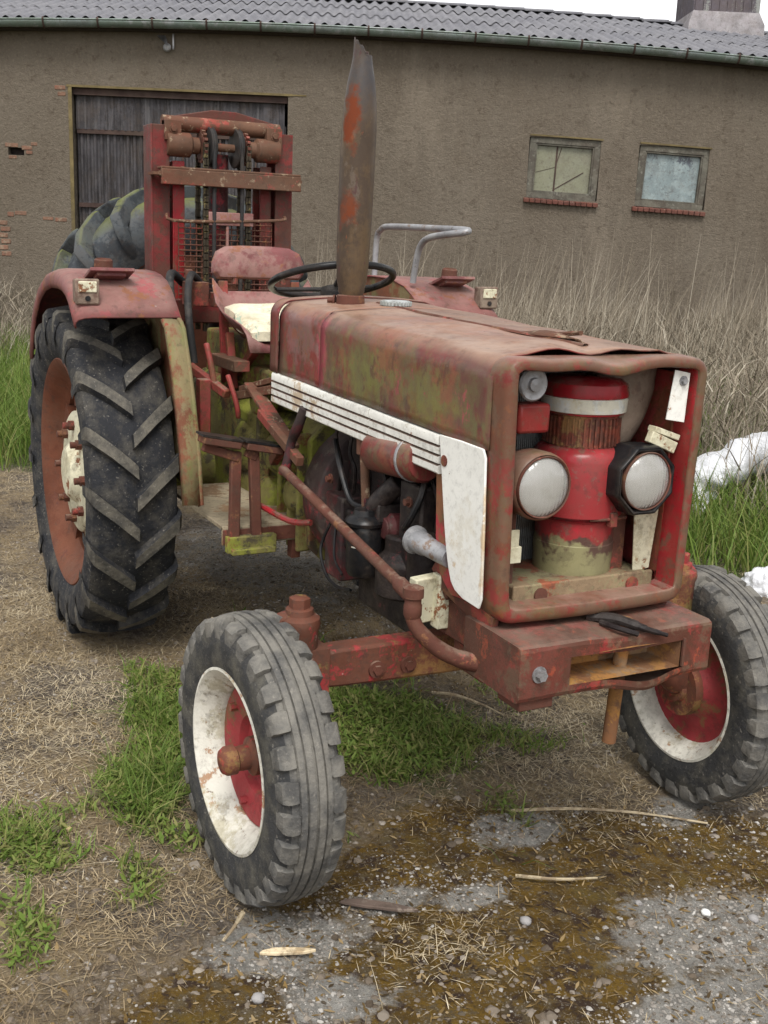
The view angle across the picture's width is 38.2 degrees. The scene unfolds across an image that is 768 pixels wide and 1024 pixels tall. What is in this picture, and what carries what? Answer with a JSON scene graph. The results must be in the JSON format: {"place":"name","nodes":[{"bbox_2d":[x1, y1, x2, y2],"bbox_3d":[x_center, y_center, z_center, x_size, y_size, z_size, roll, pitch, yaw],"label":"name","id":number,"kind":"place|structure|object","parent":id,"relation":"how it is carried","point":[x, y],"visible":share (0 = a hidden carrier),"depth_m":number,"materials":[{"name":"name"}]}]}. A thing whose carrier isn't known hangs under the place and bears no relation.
{"place":"outdoors","nodes":[
{"label":"outdoors","id":0,"kind":"place"},
{"bbox_2d":[0,343,767,1023],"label":"ground","id":1,"kind":"structure","parent":0,"point":[590,965],"depth_m":2.88,"materials":[{"name":"brown soil"}]},
{"bbox_2d":[70,662,193,826],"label":"tall grass","id":2,"kind":"structure","parent":1,"relation":"on","point":[150,778],"depth_m":3.29,"materials":[{"name":"green plant"}]},
{"bbox_2d":[222,911,244,941],"bbox_3d":[-0.344,0.949,2.540,0.053,0.080,0.012,2,14,-1],"label":"plant stalk","id":3,"kind":"object","parent":1,"relation":"on","point":[237,921],"visible":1,"depth_m":2.54,"materials":[{"name":"beige plant"}]},
{"bbox_2d":[251,992,264,1003],"bbox_3d":[-0.268,1.032,2.354,0.028,0.020,0.030,2,14,1],"label":"stone","id":4,"kind":"object","parent":1,"relation":"on","point":[257,997],"visible":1,"depth_m":2.34,"materials":[{"name":"white stone"}]},
{"bbox_2d":[260,947,315,955],"bbox_3d":[-0.220,1.004,2.532,0.128,0.018,0.022,2,14,0],"label":"wood splinter","id":5,"kind":"object","parent":1,"relation":"on","point":[279,951],"visible":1,"depth_m":2.53,"materials":[{"name":"beige wood"}]},
{"bbox_2d":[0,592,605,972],"bbox_3d":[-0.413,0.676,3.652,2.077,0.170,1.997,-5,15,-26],"label":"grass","id":6,"kind":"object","parent":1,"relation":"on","point":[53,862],"visible":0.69,"depth_m":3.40,"materials":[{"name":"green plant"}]},
{"bbox_2d":[340,898,418,912],"bbox_3d":[-0.011,0.976,2.749,0.198,0.018,0.030,6,14,14],"label":"wood splinter","id":7,"kind":"object","parent":1,"relation":"on","point":[372,904],"visible":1,"depth_m":2.75,"materials":[{"name":"wood"}]},
{"bbox_2d":[0,600,763,976],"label":"short grass","id":8,"kind":"structure","parent":1,"relation":"on","point":[370,724],"depth_m":3.45,"materials":[{"name":"green plant"}]},
{"bbox_2d":[0,0,767,351],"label":"barn","id":9,"kind":"structure","parent":1,"relation":"on","point":[546,130],"depth_m":15.58,"materials":[{"name":"brown paint"}]},
{"bbox_2d":[73,87,287,226],"bbox_3d":[-2.887,-4.056,15.913,2.960,3.685,0.301,2,14,-2],"label":"door","id":10,"kind":"structure","parent":9,"relation":"in","point":[109,122],"depth_m":15.49,"materials":[{"name":"wood"}]},
{"bbox_2d":[523,134,603,207],"bbox_3d":[2.528,-4.823,15.676,1.076,0.963,0.179,2,14,-2],"label":"window","id":11,"kind":"structure","parent":9,"relation":"in","point":[559,169],"depth_m":15.72,"materials":[{"name":"glass"}]},
{"bbox_2d":[631,142,711,216],"bbox_3d":[4.080,-4.722,15.743,1.073,0.980,0.179,2,14,-2],"label":"window","id":12,"kind":"structure","parent":9,"relation":"in","point":[669,179],"depth_m":15.79,"materials":[{"name":"glass"}]},
{"bbox_2d":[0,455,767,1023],"bbox_3d":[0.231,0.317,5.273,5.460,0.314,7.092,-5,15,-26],"label":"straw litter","id":13,"kind":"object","parent":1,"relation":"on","point":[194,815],"visible":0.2,"depth_m":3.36,"materials":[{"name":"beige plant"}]},
{"bbox_2d":[45,825,59,833],"bbox_3d":[-0.888,0.853,2.977,0.033,0.018,0.055,-5,15,-26],"label":"wood splinter","id":14,"kind":"object","parent":13,"relation":"on","point":[57,831],"visible":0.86,"depth_m":2.97,"materials":[{"name":"brown wood"}]},
{"bbox_2d":[0,553,767,1023],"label":"leaf rot","id":15,"kind":"object","parent":1,"relation":"on","point":[272,1009],"visible":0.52,"depth_m":2.66,"materials":[{"name":"brown plant"}]},
{"bbox_2d":[0,517,767,1023],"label":"soil crumbs","id":16,"kind":"object","parent":1,"relation":"on","point":[542,1017],"visible":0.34,"depth_m":2.70,"materials":[{"name":"brown soil"}]},
{"bbox_2d":[0,216,767,529],"bbox_3d":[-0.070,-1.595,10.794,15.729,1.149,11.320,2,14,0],"label":"dry grass","id":17,"kind":"object","parent":1,"relation":"on","point":[749,383],"visible":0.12,"depth_m":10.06,"materials":[{"name":"beige plant"}]},
{"bbox_2d":[28,37,767,907],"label":"tractor","id":18,"kind":"object","parent":1,"relation":"on","point":[448,471],"visible":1,"depth_m":2.88,"materials":[{"name":"paint"}]},
{"bbox_2d":[143,110,301,362],"bbox_3d":[-0.786,-0.931,4.993,0.703,1.648,1.359,-5,15,-26],"label":"lift mast","id":19,"kind":"object","parent":18,"relation":"attached to","point":[274,183],"visible":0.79,"depth_m":4.74,"materials":[{"name":"red metal"}]},
{"bbox_2d":[52,185,307,377],"bbox_3d":[-0.998,-0.927,5.511,1.358,1.353,0.522,-2,14,-19],"label":"spare tyre","id":20,"kind":"object","parent":19,"relation":"on","point":[113,229],"visible":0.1,"depth_m":5.17,"materials":[{"name":"rubber"}]},
{"bbox_2d":[225,303,287,340],"bbox_3d":[-0.389,-0.720,4.186,0.345,0.120,0.310,-5,15,-26],"label":"seat cushion","id":21,"kind":"object","parent":18,"relation":"on","point":[253,320],"visible":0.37,"depth_m":4.15,"materials":[{"name":"plastic"}]},
{"bbox_2d":[432,691,503,715],"bbox_3d":[0.302,0.670,3.931,0.285,0.030,0.039,10,16,29],"label":"twig","id":22,"kind":"object","parent":1,"relation":"on","point":[459,696],"visible":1,"depth_m":3.94,"materials":[{"name":"brown wood"}]},
{"bbox_2d":[520,916,531,925],"bbox_3d":[0.346,1.000,2.712,0.028,0.020,0.033,-5,15,-26],"label":"stone","id":23,"kind":"object","parent":1,"relation":"on","point":[526,920],"visible":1,"depth_m":2.70,"materials":[{"name":"white stone"}]},
{"bbox_2d":[515,874,597,880],"bbox_3d":[0.450,0.955,2.885,0.214,0.025,0.034,3,14,4],"label":"twig","id":24,"kind":"object","parent":1,"relation":"on","point":[542,877],"visible":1,"depth_m":2.88,"materials":[{"name":"beige wood"}]},
{"bbox_2d":[511,807,707,823],"bbox_3d":[0.658,0.881,3.249,0.574,0.026,0.034,3,14,2],"label":"twig","id":25,"kind":"object","parent":1,"relation":"on","point":[581,808],"visible":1,"depth_m":3.25,"materials":[{"name":"beige wood"}]},
{"bbox_2d":[635,900,641,905],"bbox_3d":[0.642,0.985,2.791,0.017,0.013,0.022,-5,15,-26],"label":"stone","id":26,"kind":"object","parent":1,"relation":"on","point":[638,902],"visible":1,"depth_m":2.79,"materials":[{"name":"white stone"}]},
{"bbox_2d":[701,908,710,916],"bbox_3d":[0.807,1.004,2.778,0.027,0.017,0.024,11,16,32],"label":"stone","id":27,"kind":"object","parent":1,"relation":"on","point":[705,912],"visible":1,"depth_m":2.77,"materials":[{"name":"white stone"}]},
{"bbox_2d":[693,431,767,513],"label":"plastic film","id":28,"kind":"object","parent":1,"relation":"on","point":[735,449],"visible":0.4,"depth_m":6.67,"materials":[{"name":"white plastic"}]},
{"bbox_2d":[747,914,758,922],"bbox_3d":[0.919,1.011,2.758,0.025,0.018,0.032,-5,15,-26],"label":"stone","id":29,"kind":"object","parent":1,"relation":"on","point":[753,918],"visible":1,"depth_m":2.75,"materials":[{"name":"white stone"}]},
{"bbox_2d":[741,566,767,597],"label":"plastic sheet","id":30,"kind":"object","parent":1,"relation":"on","point":[756,579],"visible":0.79,"depth_m":5.29,"materials":[{"name":"white plastic"}]},
{"bbox_2d":[0,529,767,1023],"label":"gravel","id":31,"kind":"structure","parent":0,"point":[668,1017],"depth_m":2.74,"materials":[{"name":"grey gravel"}]},
{"bbox_2d":[0,314,767,577],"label":"meadow grass","id":32,"kind":"structure","parent":0,"point":[16,428],"depth_m":6.36,"materials":[{"name":"green plant"}]},
{"bbox_2d":[413,0,767,30],"label":"sky","id":33,"kind":"structure","parent":0,"point":[645,9],"materials":[{"name":"white"}]}
]}

